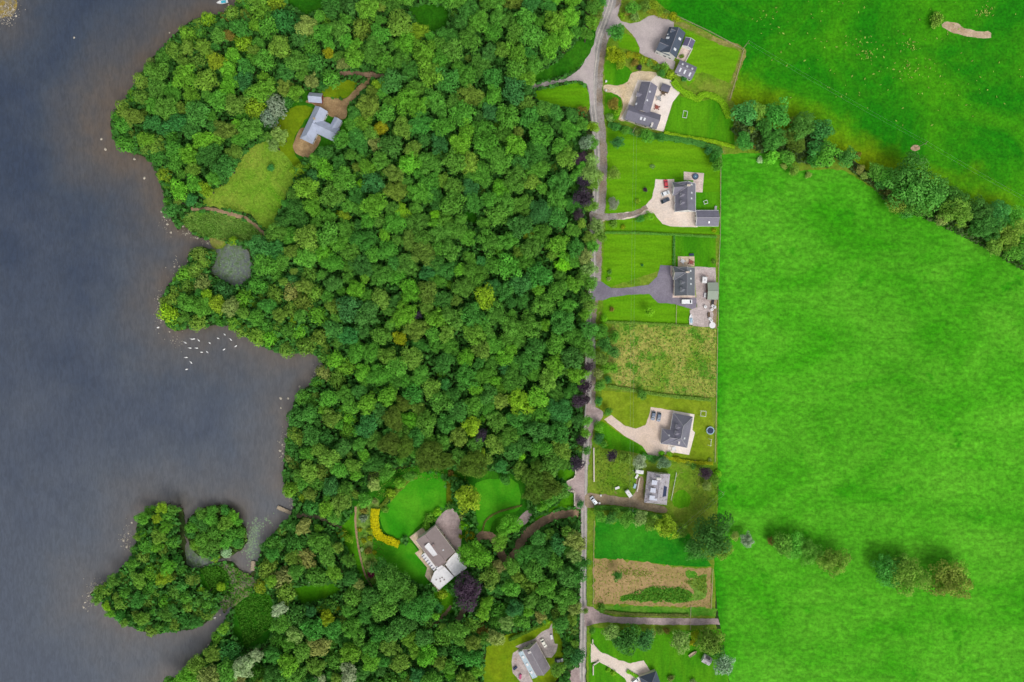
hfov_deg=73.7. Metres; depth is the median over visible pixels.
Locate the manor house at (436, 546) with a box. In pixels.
[416,524,466,589]
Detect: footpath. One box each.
[191,207,263,234]
[296,513,341,528]
[354,506,372,587]
[428,605,451,627]
[455,609,465,621]
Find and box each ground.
[90,0,1022,681]
[185,504,247,558]
[264,90,349,175]
[339,464,576,620]
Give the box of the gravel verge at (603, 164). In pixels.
[588,0,620,464]
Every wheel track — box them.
[580,0,609,680]
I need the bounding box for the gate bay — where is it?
[566,466,584,510]
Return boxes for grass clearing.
[288,0,323,14]
[409,3,449,31]
[462,211,477,222]
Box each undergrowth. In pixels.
[91,0,587,681]
[185,505,247,558]
[730,118,1023,269]
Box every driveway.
[339,71,383,77]
[476,509,578,563]
[519,510,531,524]
[531,44,594,105]
[583,606,719,625]
[585,476,666,512]
[586,403,602,438]
[589,205,647,221]
[591,265,696,308]
[591,644,649,681]
[600,179,697,226]
[603,71,656,120]
[604,407,673,455]
[605,4,674,69]
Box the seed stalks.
[752,1,1020,125]
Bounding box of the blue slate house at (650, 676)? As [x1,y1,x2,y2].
[639,669,659,681]
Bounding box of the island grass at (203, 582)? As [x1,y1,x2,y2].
[199,566,228,595]
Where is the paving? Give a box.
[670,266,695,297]
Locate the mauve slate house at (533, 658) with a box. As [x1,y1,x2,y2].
[518,641,549,678]
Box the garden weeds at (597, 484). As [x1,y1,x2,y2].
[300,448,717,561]
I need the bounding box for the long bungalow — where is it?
[624,82,660,129]
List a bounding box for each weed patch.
[620,587,693,603]
[685,570,696,578]
[687,574,707,600]
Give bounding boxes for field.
[594,517,711,566]
[655,0,1023,216]
[714,152,1023,681]
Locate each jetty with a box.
[250,561,255,570]
[277,506,291,513]
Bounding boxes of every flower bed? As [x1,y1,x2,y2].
[356,497,378,584]
[370,508,399,548]
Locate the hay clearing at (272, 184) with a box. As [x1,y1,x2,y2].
[203,139,293,229]
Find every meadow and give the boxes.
[179,210,261,240]
[606,323,716,397]
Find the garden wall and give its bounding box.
[593,448,594,481]
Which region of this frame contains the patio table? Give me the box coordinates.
[709,322,715,327]
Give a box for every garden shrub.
[336,528,347,538]
[359,507,368,513]
[359,514,368,522]
[364,547,371,555]
[365,561,375,569]
[366,527,372,533]
[367,571,374,578]
[381,505,388,512]
[385,488,396,499]
[421,520,429,531]
[424,512,436,523]
[431,507,441,516]
[436,589,447,598]
[448,469,453,476]
[459,520,470,530]
[464,530,474,541]
[597,603,604,612]
[600,313,607,321]
[605,113,613,121]
[608,219,617,228]
[620,12,625,20]
[630,11,639,21]
[630,59,638,66]
[635,214,645,221]
[638,55,646,64]
[644,211,653,220]
[646,58,653,65]
[648,457,656,463]
[651,63,659,70]
[655,626,663,634]
[660,61,669,73]
[666,69,676,79]
[667,675,674,681]
[669,12,676,19]
[714,469,721,477]
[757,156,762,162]
[780,163,787,169]
[805,171,811,178]
[884,189,892,195]
[929,11,945,29]
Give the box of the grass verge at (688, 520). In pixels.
[586,0,1023,681]
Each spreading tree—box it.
[160,81,181,101]
[194,142,223,168]
[224,144,242,159]
[229,130,247,146]
[264,220,288,241]
[282,226,297,244]
[283,198,308,228]
[293,246,319,268]
[301,196,322,216]
[317,253,344,272]
[319,208,336,222]
[336,217,355,238]
[347,337,364,363]
[348,126,368,156]
[348,229,379,254]
[348,254,373,276]
[350,202,366,216]
[361,341,379,365]
[361,453,385,471]
[362,35,385,64]
[363,363,393,386]
[365,430,383,448]
[370,263,393,287]
[375,563,410,605]
[376,240,398,261]
[382,181,408,201]
[382,212,407,234]
[388,267,406,284]
[388,294,401,307]
[389,299,417,329]
[390,48,411,68]
[393,30,414,54]
[396,253,420,276]
[396,423,411,439]
[397,0,413,6]
[399,278,421,303]
[399,591,438,625]
[400,60,418,83]
[401,227,417,250]
[401,412,418,429]
[402,318,430,341]
[404,79,429,97]
[404,181,432,205]
[404,213,429,235]
[406,110,434,137]
[409,22,428,40]
[409,241,435,266]
[410,364,430,386]
[411,338,429,351]
[411,402,425,415]
[417,152,443,175]
[426,273,446,287]
[428,224,452,243]
[429,0,449,9]
[435,26,459,41]
[436,261,457,279]
[440,337,459,356]
[444,218,468,239]
[451,276,475,298]
[453,571,482,612]
[456,83,484,106]
[457,0,479,20]
[457,347,474,365]
[457,538,493,570]
[459,229,475,246]
[461,177,479,195]
[462,251,476,265]
[462,261,488,289]
[462,394,483,417]
[464,189,485,214]
[470,52,492,78]
[470,160,492,187]
[472,367,497,384]
[482,102,499,120]
[483,21,502,43]
[484,335,505,354]
[484,355,498,370]
[491,531,508,552]
[492,125,512,142]
[492,178,510,197]
[496,514,523,536]
[497,425,521,446]
[499,11,515,27]
[499,570,512,581]
[500,365,527,392]
[502,0,524,9]
[510,329,525,348]
[511,193,533,216]
[513,544,535,568]
[515,293,529,309]
[516,255,535,272]
[523,140,547,165]
[524,160,550,178]
[525,54,544,74]
[526,199,552,225]
[527,366,541,381]
[533,541,554,567]
[539,0,556,17]
[546,383,564,401]
[546,398,572,422]
[558,453,571,470]
[559,118,580,141]
[563,327,586,349]
[563,382,578,398]
[565,196,581,213]
[684,510,733,559]
[760,128,787,151]
[779,128,804,152]
[784,530,806,560]
[785,110,815,143]
[796,537,823,566]
[814,547,852,578]
[869,553,902,587]
[882,151,951,213]
[889,166,907,192]
[890,555,931,596]
[897,187,936,217]
[923,559,974,599]
[938,195,973,227]
[940,184,970,208]
[967,194,994,221]
[976,213,1007,243]
[986,199,1012,224]
[994,217,1023,251]
[1000,205,1023,229]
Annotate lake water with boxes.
[0,0,322,681]
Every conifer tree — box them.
[376,432,400,455]
[381,404,402,432]
[393,435,413,458]
[394,395,412,411]
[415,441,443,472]
[439,452,456,468]
[455,449,486,478]
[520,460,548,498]
[521,484,540,505]
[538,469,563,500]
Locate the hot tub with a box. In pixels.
[692,173,698,179]
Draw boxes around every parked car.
[540,638,546,647]
[555,658,562,662]
[590,496,597,504]
[651,411,655,419]
[656,413,660,421]
[661,190,669,196]
[661,197,669,203]
[663,179,667,187]
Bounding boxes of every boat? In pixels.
[216,0,228,3]
[689,314,692,325]
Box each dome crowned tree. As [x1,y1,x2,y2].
[90,592,103,605]
[101,599,113,610]
[104,609,115,617]
[107,572,121,586]
[112,592,118,598]
[119,618,129,627]
[125,558,140,572]
[129,571,147,589]
[131,591,148,608]
[131,608,142,616]
[132,533,140,540]
[132,611,150,625]
[133,511,151,524]
[150,541,163,552]
[151,513,162,522]
[151,529,167,543]
[155,501,170,512]
[155,572,172,585]
[156,606,172,621]
[158,522,173,534]
[159,554,170,562]
[160,559,177,577]
[167,505,180,514]
[168,603,179,613]
[171,63,201,87]
[181,120,201,139]
[182,85,200,104]
[190,615,201,627]
[192,130,214,148]
[202,588,212,596]
[202,644,221,663]
[205,118,220,133]
[209,133,224,146]
[210,153,237,181]
[213,119,238,138]
[216,621,229,634]
[217,74,238,95]
[224,93,249,115]
[231,70,252,92]
[245,53,256,65]
[245,76,276,102]
[246,0,266,10]
[264,239,284,260]
[281,636,295,654]
[282,244,299,258]
[284,549,302,565]
[286,666,306,681]
[306,636,331,656]
[306,657,326,676]
[311,23,332,44]
[316,245,333,261]
[318,542,335,567]
[319,181,344,207]
[321,0,339,7]
[321,619,342,639]
[326,20,351,44]
[330,164,357,189]
[330,236,350,251]
[332,50,344,61]
[336,58,350,68]
[336,326,358,344]
[339,13,352,25]
[340,243,360,261]
[340,616,364,638]
[341,272,354,282]
[341,605,358,618]
[342,261,353,272]
[348,185,363,204]
[352,162,359,172]
[353,114,373,131]
[353,322,370,338]
[353,578,364,588]
[355,413,378,437]
[359,289,373,301]
[360,171,385,192]
[360,652,380,671]
[361,639,378,657]
[368,23,392,45]
[368,136,381,150]
[369,625,391,642]
[371,401,388,423]
[379,637,402,655]
[384,201,399,216]
[386,0,403,13]
[388,37,397,51]
[388,375,403,389]
[391,87,417,117]
[392,116,413,139]
[396,147,421,175]
[396,201,411,217]
[399,345,424,370]
[400,631,416,647]
[405,617,418,629]
[412,38,435,68]
[413,169,423,178]
[417,172,439,191]
[418,264,435,282]
[420,87,445,111]
[428,255,444,269]
[428,339,441,353]
[430,131,447,154]
[432,48,451,70]
[432,290,453,310]
[433,351,455,374]
[436,434,450,451]
[437,212,454,226]
[443,619,469,647]
[445,671,455,681]
[447,0,467,10]
[447,99,477,126]
[448,132,471,155]
[455,63,478,87]
[455,362,479,391]
[459,25,481,55]
[459,301,488,327]
[461,319,486,347]
[471,120,496,139]
[476,226,503,258]
[478,96,489,107]
[479,0,505,12]
[482,68,502,87]
[485,299,506,326]
[485,412,506,433]
[493,190,515,215]
[493,280,515,301]
[495,382,509,393]
[499,332,512,346]
[500,164,527,193]
[505,297,515,308]
[505,407,526,428]
[508,387,535,416]
[511,150,532,170]
[512,459,527,480]
[513,244,522,259]
[513,350,542,376]
[515,309,543,337]
[528,405,551,426]
[530,293,557,316]
[532,224,551,247]
[534,15,545,26]
[535,577,556,598]
[535,610,546,623]
[536,448,562,476]
[541,53,551,64]
[543,528,554,540]
[544,8,565,33]
[546,169,572,196]
[549,418,569,444]
[550,120,563,131]
[550,309,575,334]
[551,440,570,459]
[552,270,565,280]
[554,587,577,614]
[555,145,578,170]
[557,298,578,315]
[559,674,569,681]
[560,366,570,375]
[564,544,571,554]
[566,275,583,292]
[566,367,591,384]
[569,25,581,37]
[570,414,584,428]
[576,116,587,130]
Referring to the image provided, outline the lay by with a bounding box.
[569,666,580,681]
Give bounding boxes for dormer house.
[671,181,695,211]
[672,266,694,295]
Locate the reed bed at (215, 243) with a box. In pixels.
[209,237,225,248]
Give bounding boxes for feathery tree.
[121,108,144,127]
[143,61,168,83]
[144,97,160,114]
[153,94,178,120]
[163,676,177,681]
[176,169,187,178]
[177,143,198,164]
[177,293,198,311]
[177,311,189,322]
[183,162,202,177]
[192,297,213,318]
[205,169,220,186]
[210,42,220,52]
[219,59,237,78]
[225,47,241,62]
[229,118,240,130]
[232,654,254,677]
[234,675,246,681]
[237,58,254,75]
[237,117,265,140]
[243,89,252,97]
[246,234,268,260]
[247,44,260,54]
[248,647,264,662]
[251,37,265,48]
[256,70,269,82]
[262,664,285,681]
[263,646,282,665]
[264,575,276,588]
[266,35,291,60]
[266,138,279,151]
[270,126,288,145]
[271,601,288,617]
[272,307,287,323]
[275,61,294,81]
[277,79,293,96]
[278,277,288,285]
[281,200,289,206]
[283,50,309,72]
[286,625,303,642]
[287,85,304,102]
[288,564,305,580]
[291,30,309,47]
[293,177,319,199]
[294,15,318,36]
[294,70,308,80]
[294,277,313,293]
[295,517,311,535]
[304,72,318,87]
[305,605,316,617]
[306,533,330,553]
[313,671,325,681]
[317,405,328,415]
[320,608,335,626]
[323,1,339,20]
[323,38,334,52]
[323,494,332,500]
[325,565,342,583]
[326,670,333,678]
[330,312,341,322]
[330,491,351,517]
[330,672,341,681]
[333,154,345,170]
[334,419,343,428]
[336,383,354,404]
[339,32,352,48]
[339,641,360,663]
[340,662,359,681]
[341,198,354,211]
[344,44,366,68]
[344,457,363,471]
[346,279,364,299]
[347,106,361,119]
[350,384,366,400]
[351,37,363,48]
[351,436,367,451]
[352,635,363,646]
[353,665,367,681]
[354,0,378,24]
[354,219,362,229]
[354,300,379,325]
[354,362,370,380]
[355,93,380,120]
[357,609,371,624]
[359,158,376,178]
[359,192,387,218]
[360,212,375,228]
[368,478,380,491]
[370,151,390,170]
[373,15,386,27]
[376,0,385,11]
[376,653,388,666]
[377,88,387,98]
[377,346,396,363]
[382,164,404,184]
[383,426,396,435]
[387,256,400,270]
[400,668,407,677]
[402,140,422,157]
[402,675,412,681]
[408,426,424,447]
[409,97,429,119]
[409,641,420,659]
[409,666,424,681]
[416,641,437,667]
[419,300,434,313]
[420,671,441,681]
[424,30,434,40]
[424,305,446,327]
[427,186,442,202]
[429,117,456,136]
[432,654,446,671]
[433,102,447,120]
[437,412,455,433]
[438,621,446,630]
[439,324,456,343]
[441,305,462,330]
[442,238,461,261]
[442,658,456,674]
[449,425,467,446]
[450,294,462,305]
[450,447,468,464]
[453,16,468,31]
[453,484,480,513]
[455,669,477,681]
[461,416,481,436]
[464,635,481,650]
[468,10,488,32]
[470,664,485,678]
[473,357,486,370]
[475,318,490,329]
[479,42,495,60]
[479,383,497,405]
[480,402,495,416]
[480,595,493,610]
[480,632,489,644]
[483,279,501,292]
[485,81,501,106]
[485,583,494,594]
[486,629,505,645]
[488,146,513,174]
[491,559,506,572]
[495,41,509,58]
[495,248,503,257]
[495,459,507,473]
[496,103,520,129]
[496,230,519,249]
[498,363,510,374]
[498,616,513,630]
[500,577,520,596]
[502,316,517,336]
[505,134,526,156]
[505,599,523,616]
[506,214,532,239]
[508,272,531,295]
[511,570,524,582]
[513,7,535,30]
[513,127,523,137]
[514,436,531,453]
[519,105,538,127]
[519,233,541,258]
[521,0,542,12]
[523,591,540,608]
[524,46,536,59]
[524,421,551,443]
[526,260,553,287]
[530,439,552,457]
[536,499,548,511]
[538,368,556,392]
[540,32,560,59]
[544,495,557,506]
[546,188,567,210]
[548,279,568,302]
[550,26,574,51]
[560,347,583,369]
[560,530,584,549]
[561,525,575,539]
[562,6,580,27]
[564,0,581,8]
[565,222,581,236]
[565,236,583,258]
[565,547,582,563]
[566,613,576,625]
[567,602,582,615]
[576,161,586,172]
[576,248,593,264]
[576,537,586,551]
[580,27,593,42]
[580,261,598,275]
[582,230,596,245]
[583,197,598,211]
[586,121,599,132]
[586,216,604,235]
[586,238,599,252]
[588,135,599,149]
[594,228,606,242]
[606,46,625,62]
[608,97,617,109]
[608,196,618,210]
[616,57,625,68]
[618,450,631,463]
[633,453,646,469]
[644,307,654,316]
[656,456,670,467]
[735,131,753,150]
[740,531,754,547]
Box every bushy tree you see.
[93,581,113,598]
[110,112,119,122]
[114,116,131,134]
[114,597,127,609]
[114,609,129,622]
[115,99,131,116]
[115,134,139,152]
[119,569,129,579]
[119,585,130,598]
[130,545,138,553]
[131,72,148,90]
[132,89,151,104]
[135,551,149,562]
[136,528,147,536]
[137,537,153,552]
[140,145,150,154]
[141,109,147,118]
[142,562,160,580]
[142,598,154,607]
[143,577,157,593]
[144,505,151,514]
[144,624,158,637]
[146,56,154,65]
[149,134,165,154]
[150,150,166,165]
[153,588,161,596]
[155,47,171,64]
[155,120,174,135]
[155,302,179,322]
[155,622,164,632]
[156,166,172,182]
[157,590,172,608]
[158,296,166,306]
[158,542,168,556]
[161,203,181,218]
[161,511,175,526]
[163,197,170,205]
[165,40,185,60]
[165,130,178,146]
[165,292,179,306]
[165,534,181,548]
[167,583,182,599]
[168,321,182,329]
[168,572,176,582]
[169,617,180,631]
[170,285,182,293]
[173,554,181,561]
[174,264,192,282]
[176,579,189,591]
[177,565,187,575]
[178,24,198,45]
[178,590,193,603]
[178,612,191,625]
[181,279,194,294]
[182,601,192,612]
[184,522,197,532]
[184,530,196,538]
[184,570,201,584]
[187,261,205,277]
[188,53,208,70]
[188,246,208,262]
[188,314,207,332]
[189,516,198,524]
[189,539,199,549]
[192,595,202,607]
[193,17,202,29]
[193,28,206,39]
[193,273,211,290]
[193,606,203,619]
[194,531,210,547]
[195,507,207,520]
[195,517,209,532]
[197,546,209,558]
[199,257,210,267]
[201,11,216,26]
[202,596,214,611]
[203,512,218,525]
[203,609,215,620]
[206,505,219,514]
[206,538,220,555]
[207,525,222,540]
[207,549,219,560]
[211,631,223,644]
[213,281,234,299]
[215,318,225,326]
[216,20,229,30]
[216,512,233,531]
[216,582,225,590]
[217,639,242,663]
[219,536,233,550]
[220,505,230,517]
[221,546,231,557]
[222,524,237,541]
[224,5,241,20]
[226,315,242,332]
[227,236,237,246]
[228,508,238,523]
[232,34,252,53]
[232,537,244,548]
[233,288,255,308]
[233,517,243,526]
[235,324,249,338]
[236,108,250,121]
[236,527,246,537]
[240,7,249,20]
[242,1,250,11]
[243,97,267,118]
[245,327,265,347]
[248,274,267,294]
[249,0,271,21]
[249,663,266,681]
[254,578,266,593]
[257,318,273,332]
[258,11,279,41]
[258,557,278,577]
[259,541,267,551]
[260,108,278,128]
[262,329,280,347]
[264,535,284,551]
[266,0,286,10]
[266,93,287,118]
[267,163,273,171]
[267,283,282,304]
[267,565,292,588]
[269,630,285,650]
[271,7,299,34]
[271,267,282,281]
[273,321,281,330]
[275,581,296,605]
[277,527,286,535]
[279,322,295,337]
[279,341,295,358]
[281,469,290,478]
[281,481,298,497]
[282,95,293,109]
[282,301,298,317]
[283,282,297,300]
[284,437,290,444]
[284,454,292,462]
[284,517,297,531]
[285,274,298,283]
[285,442,298,454]
[285,533,307,554]
[286,407,305,427]
[286,602,306,627]
[287,426,303,446]
[288,458,300,470]
[289,163,304,176]
[289,335,298,342]
[292,291,313,311]
[293,323,307,338]
[294,387,311,404]
[295,548,316,568]
[296,337,316,357]
[298,492,305,502]
[300,35,320,57]
[301,266,317,282]
[302,162,311,168]
[302,498,321,515]
[304,53,327,72]
[305,564,331,586]
[307,283,324,302]
[307,397,317,407]
[308,306,329,325]
[308,476,327,489]
[310,328,329,345]
[310,377,324,386]
[312,392,318,398]
[313,464,330,480]
[315,364,330,381]
[317,352,329,363]
[318,342,330,353]
[318,430,334,448]
[321,68,341,89]
[321,599,338,612]
[322,15,333,27]
[326,649,344,671]
[328,370,346,391]
[328,638,336,651]
[329,533,337,542]
[334,614,346,623]
[335,632,353,648]
[336,357,356,374]
[340,0,359,18]
[340,422,355,438]
[342,412,357,424]
[342,586,363,609]
[344,534,353,543]
[352,17,372,43]
[358,479,365,488]
[369,620,378,628]
[376,665,386,677]
[381,671,403,681]
[393,476,405,488]
[420,614,433,628]
[431,627,451,648]
[434,602,443,612]
[445,280,451,288]
[448,643,466,665]
[463,612,481,632]
[464,54,471,61]
[476,623,488,633]
[478,414,485,421]
[489,601,508,619]
[489,616,502,629]
[496,56,502,65]
[499,474,509,484]
[511,612,530,629]
[519,574,537,593]
[550,163,557,171]
[551,603,565,620]
[563,634,572,641]
[566,624,578,634]
[570,184,578,190]
[576,106,587,116]
[577,499,583,508]
[589,626,595,633]
[593,10,602,20]
[593,420,602,432]
[593,432,604,443]
[594,396,602,405]
[595,170,603,181]
[599,361,612,373]
[599,440,607,447]
[603,407,612,415]
[604,376,611,383]
[608,346,620,358]
[609,330,619,344]
[609,362,617,372]
[611,122,620,130]
[613,106,621,115]
[620,126,629,134]
[629,508,638,515]
[634,127,640,136]
[637,389,646,399]
[638,0,651,13]
[649,0,659,9]
[656,69,665,77]
[656,132,664,141]
[690,629,699,640]
[702,479,710,490]
[704,147,711,154]
[709,151,720,162]
[709,474,720,486]
[730,531,739,541]
[764,149,780,166]
[767,537,775,545]
[778,150,794,165]
[789,164,798,176]
[804,154,818,167]
[856,164,864,174]
[860,171,868,179]
[873,178,884,189]
[899,210,914,218]
[934,211,948,227]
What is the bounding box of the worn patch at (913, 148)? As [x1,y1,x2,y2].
[911,145,919,150]
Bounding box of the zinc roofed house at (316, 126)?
[300,106,342,144]
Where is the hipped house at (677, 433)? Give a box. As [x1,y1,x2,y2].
[660,413,692,447]
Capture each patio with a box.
[293,128,320,156]
[620,75,679,131]
[660,411,694,454]
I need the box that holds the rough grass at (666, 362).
[611,326,715,396]
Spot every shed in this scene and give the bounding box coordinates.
[660,83,670,93]
[701,654,711,665]
[706,282,718,299]
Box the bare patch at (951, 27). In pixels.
[942,21,990,37]
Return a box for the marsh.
[201,563,256,612]
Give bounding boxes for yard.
[306,78,369,119]
[512,624,557,681]
[690,267,715,326]
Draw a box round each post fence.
[593,553,593,605]
[677,16,742,48]
[715,328,717,457]
[718,187,720,325]
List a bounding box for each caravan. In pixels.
[625,489,632,497]
[632,469,643,473]
[701,274,706,282]
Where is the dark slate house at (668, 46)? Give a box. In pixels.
[655,27,684,60]
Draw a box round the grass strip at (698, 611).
[605,604,717,616]
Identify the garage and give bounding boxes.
[308,92,323,103]
[695,210,719,225]
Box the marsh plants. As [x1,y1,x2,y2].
[200,564,274,647]
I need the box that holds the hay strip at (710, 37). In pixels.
[672,20,745,100]
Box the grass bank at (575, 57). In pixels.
[534,29,595,82]
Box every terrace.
[410,528,438,591]
[676,47,689,60]
[678,256,693,266]
[684,172,703,191]
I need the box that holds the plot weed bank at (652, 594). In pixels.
[620,586,692,602]
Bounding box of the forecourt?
[436,508,461,549]
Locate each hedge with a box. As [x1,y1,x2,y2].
[379,473,417,508]
[446,481,450,503]
[482,505,521,530]
[508,616,551,641]
[594,505,661,518]
[602,321,689,326]
[604,610,688,616]
[605,231,716,237]
[607,122,722,151]
[607,384,711,401]
[626,51,657,66]
[626,670,637,677]
[643,452,663,460]
[646,9,668,18]
[664,131,734,148]
[664,455,712,464]
[671,79,730,118]
[672,235,674,265]
[709,148,722,161]
[853,167,885,194]
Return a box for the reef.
[0,0,16,18]
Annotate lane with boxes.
[579,0,615,681]
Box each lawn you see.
[272,105,312,166]
[294,584,340,603]
[321,80,356,98]
[341,512,368,582]
[373,538,429,586]
[380,472,446,537]
[434,588,453,615]
[474,478,520,531]
[483,621,563,681]
[534,82,589,109]
[535,493,573,520]
[557,468,574,480]
[588,627,728,681]
[589,447,717,514]
[595,421,647,454]
[599,390,713,461]
[602,294,688,323]
[603,234,672,286]
[604,60,631,85]
[605,92,621,120]
[605,127,719,234]
[618,33,639,52]
[664,96,734,144]
[672,490,690,507]
[673,236,715,267]
[677,28,739,85]
[696,192,719,209]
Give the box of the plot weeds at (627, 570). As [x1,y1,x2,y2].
[594,559,711,607]
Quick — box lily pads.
[186,245,273,568]
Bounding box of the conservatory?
[682,37,694,50]
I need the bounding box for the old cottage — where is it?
[644,471,669,504]
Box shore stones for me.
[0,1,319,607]
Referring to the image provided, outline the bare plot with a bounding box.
[592,558,712,608]
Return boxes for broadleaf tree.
[136,131,155,146]
[143,115,161,130]
[147,78,167,99]
[162,113,188,131]
[165,141,184,159]
[166,153,183,173]
[170,177,189,201]
[173,197,184,204]
[174,666,197,681]
[176,56,189,67]
[176,101,185,113]
[180,39,195,57]
[185,100,211,126]
[185,192,197,206]
[185,653,205,676]
[186,172,203,192]
[192,67,219,90]
[194,38,213,55]
[195,288,202,297]
[197,662,219,681]
[198,181,213,197]
[201,90,211,100]
[201,289,212,300]
[205,89,228,112]
[205,110,217,121]
[207,52,228,69]
[208,294,226,315]
[210,26,225,45]
[217,657,237,681]
[221,296,240,318]
[223,30,234,40]
[229,18,252,37]
[236,308,249,319]
[247,307,265,326]
[248,18,260,31]
[251,47,276,71]
[253,252,278,277]
[257,298,278,313]
[264,131,273,139]
[265,549,279,561]
[269,612,291,633]
[275,253,288,270]
[277,216,290,226]
[277,652,300,678]
[286,186,299,200]
[289,268,297,274]
[292,469,300,482]
[293,224,318,253]
[293,309,307,321]
[293,642,311,664]
[296,476,308,490]
[298,446,313,460]
[299,459,318,484]
[299,616,324,640]
[301,403,317,424]
[302,425,319,446]
[302,487,317,501]
[303,677,319,681]
[307,169,317,183]
[309,153,322,170]
[309,442,327,456]
[310,215,322,227]
[313,10,324,23]
[314,524,324,531]
[315,221,339,249]
[316,269,326,279]
[317,146,334,159]
[317,157,333,180]
[317,448,341,468]
[318,390,339,407]
[318,499,332,518]
[321,289,333,302]
[322,48,334,58]
[322,320,345,337]
[322,408,341,427]
[323,275,342,290]
[323,475,339,496]
[324,299,340,313]
[326,349,344,367]
[327,508,342,524]
[329,461,349,477]
[331,337,341,349]
[332,129,349,148]
[332,542,343,553]
[335,295,363,323]
[335,438,351,456]
[336,286,345,295]
[336,480,353,497]
[339,210,351,221]
[340,554,355,567]
[341,399,359,414]
[342,571,357,585]
[344,118,358,133]
[344,149,356,159]
[350,470,363,480]
[351,490,359,498]
[352,427,359,436]
[355,153,365,162]
[356,179,364,187]
[357,390,376,414]
[357,449,369,462]
[358,378,367,386]
[358,492,373,507]
[358,603,368,611]
[360,272,369,283]
[361,587,383,606]
[363,124,378,139]
[365,245,379,262]
[367,556,393,577]
[368,326,393,344]
[370,598,398,621]
[371,79,384,89]
[371,287,390,309]
[373,51,394,72]
[373,103,395,124]
[373,120,387,135]
[373,214,384,227]
[377,67,406,93]
[377,135,402,157]
[378,228,389,241]
[378,383,398,406]
[378,462,395,482]
[381,96,392,105]
[381,306,395,315]
[384,317,395,330]
[385,356,407,378]
[385,616,409,642]
[387,7,414,35]
[388,653,411,672]
[390,235,403,245]
[392,331,406,345]
[395,456,406,465]
[400,176,412,186]
[400,374,412,389]
[400,583,416,603]
[401,383,423,404]
[403,471,417,481]
[409,201,422,214]
[410,448,418,457]
[412,310,421,318]
[413,230,431,244]
[413,628,434,647]
[416,59,443,88]
[416,409,436,437]
[417,133,430,147]
[417,280,436,303]
[422,378,440,400]
[423,432,435,444]
[424,325,439,341]
[427,218,441,227]
[428,391,453,414]
[429,210,441,218]
[430,201,440,210]
[431,241,444,255]
[431,613,439,620]
[433,37,445,53]
[435,66,459,93]
[437,172,447,187]
[437,646,447,656]
[438,38,463,61]
[439,189,466,215]
[440,146,466,174]
[440,378,450,389]
[442,176,465,193]
[444,387,460,402]
[445,93,460,109]
[446,399,468,421]
[451,60,463,71]
[453,262,465,276]
[455,213,467,223]
[459,116,475,140]
[461,151,478,175]
[462,649,483,668]
[463,171,473,180]
[466,434,482,451]
[467,380,484,395]
[471,134,498,161]
[471,340,489,359]
[473,110,485,122]
[473,282,495,309]
[475,255,487,266]
[475,428,487,441]
[475,604,489,621]
[476,216,489,228]
[478,563,500,591]
[480,192,496,209]
[483,205,509,226]
[483,327,494,338]
[483,453,492,464]
[484,256,502,274]
[484,434,504,455]
[489,376,501,385]
[490,3,505,24]
[491,393,509,408]
[495,349,513,365]
[495,583,502,595]
[498,251,522,280]
[501,75,525,104]
[503,442,521,459]
[503,556,519,575]
[504,59,527,81]
[505,344,517,355]
[506,21,524,45]
[506,41,527,66]
[507,309,516,318]
[508,358,519,369]
[516,424,525,437]
[518,24,548,47]
[518,95,535,110]
[518,452,525,461]
[519,70,535,86]
[522,85,532,96]
[523,173,541,189]
[523,559,545,583]
[523,606,534,616]
[524,410,531,423]
[525,338,547,355]
[526,383,550,407]
[528,120,553,149]
[530,530,546,545]
[531,456,539,466]
[532,284,545,295]
[536,100,552,116]
[536,182,548,194]
[536,597,551,614]
[539,318,550,331]
[543,352,563,377]
[544,234,569,252]
[544,331,568,354]
[545,250,558,260]
[545,552,563,573]
[548,103,563,121]
[548,205,567,230]
[549,533,564,556]
[549,662,566,676]
[551,137,569,154]
[552,614,569,633]
[554,258,571,272]
[555,483,570,498]
[556,250,569,262]
[556,564,575,587]
[562,418,572,427]
[562,645,576,656]
[565,254,579,267]
[566,108,578,122]
[566,657,573,667]
[569,169,582,180]
[570,455,586,471]
[570,638,578,648]
[570,647,585,665]
[571,186,593,207]
[571,394,587,408]
[572,556,591,568]
[572,568,587,584]
[573,151,587,164]
[573,208,584,220]
[575,269,589,284]
[576,175,590,186]
[576,337,592,354]
[576,435,587,445]
[577,218,585,229]
[577,379,591,394]
[578,307,592,322]
[579,134,594,149]
[579,290,595,305]
[580,163,599,183]
[580,321,600,339]
[580,427,590,438]
[581,445,590,454]
[582,298,598,312]
[582,415,593,426]
[583,362,592,372]
[584,14,599,30]
[584,276,597,290]
[584,394,590,402]
[585,0,603,14]
[585,152,599,167]
[585,346,595,358]
[587,177,600,190]
[592,368,603,379]
[593,324,609,339]
[593,351,607,365]
[593,379,605,391]
[593,510,606,522]
[595,336,610,352]
[598,0,606,6]
[601,623,619,639]
[605,511,617,524]
[606,23,624,40]
[606,166,620,179]
[606,449,617,461]
[610,136,624,148]
[611,506,622,519]
[611,623,638,657]
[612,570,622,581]
[618,510,634,527]
[624,0,641,13]
[628,623,640,637]
[632,510,647,527]
[634,628,654,651]
[639,128,653,143]
[644,514,659,531]
[654,514,678,539]
[669,629,690,654]
[674,523,687,538]
[683,538,702,560]
[693,626,725,654]
[698,467,712,479]
[711,157,722,170]
[713,645,723,658]
[713,652,735,675]
[714,538,733,560]
[730,99,757,126]
[749,102,766,120]
[755,117,772,134]
[764,96,790,129]
[771,531,792,557]
[806,140,826,156]
[809,119,834,141]
[809,139,842,167]
[835,145,859,167]
[867,162,882,181]
[878,166,895,186]
[884,196,906,213]
[894,552,912,571]
[926,180,944,206]
[947,559,970,586]
[968,218,992,236]
[985,236,1002,256]
[1002,239,1023,260]
[1012,225,1023,243]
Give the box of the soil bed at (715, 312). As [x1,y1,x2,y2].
[709,300,717,328]

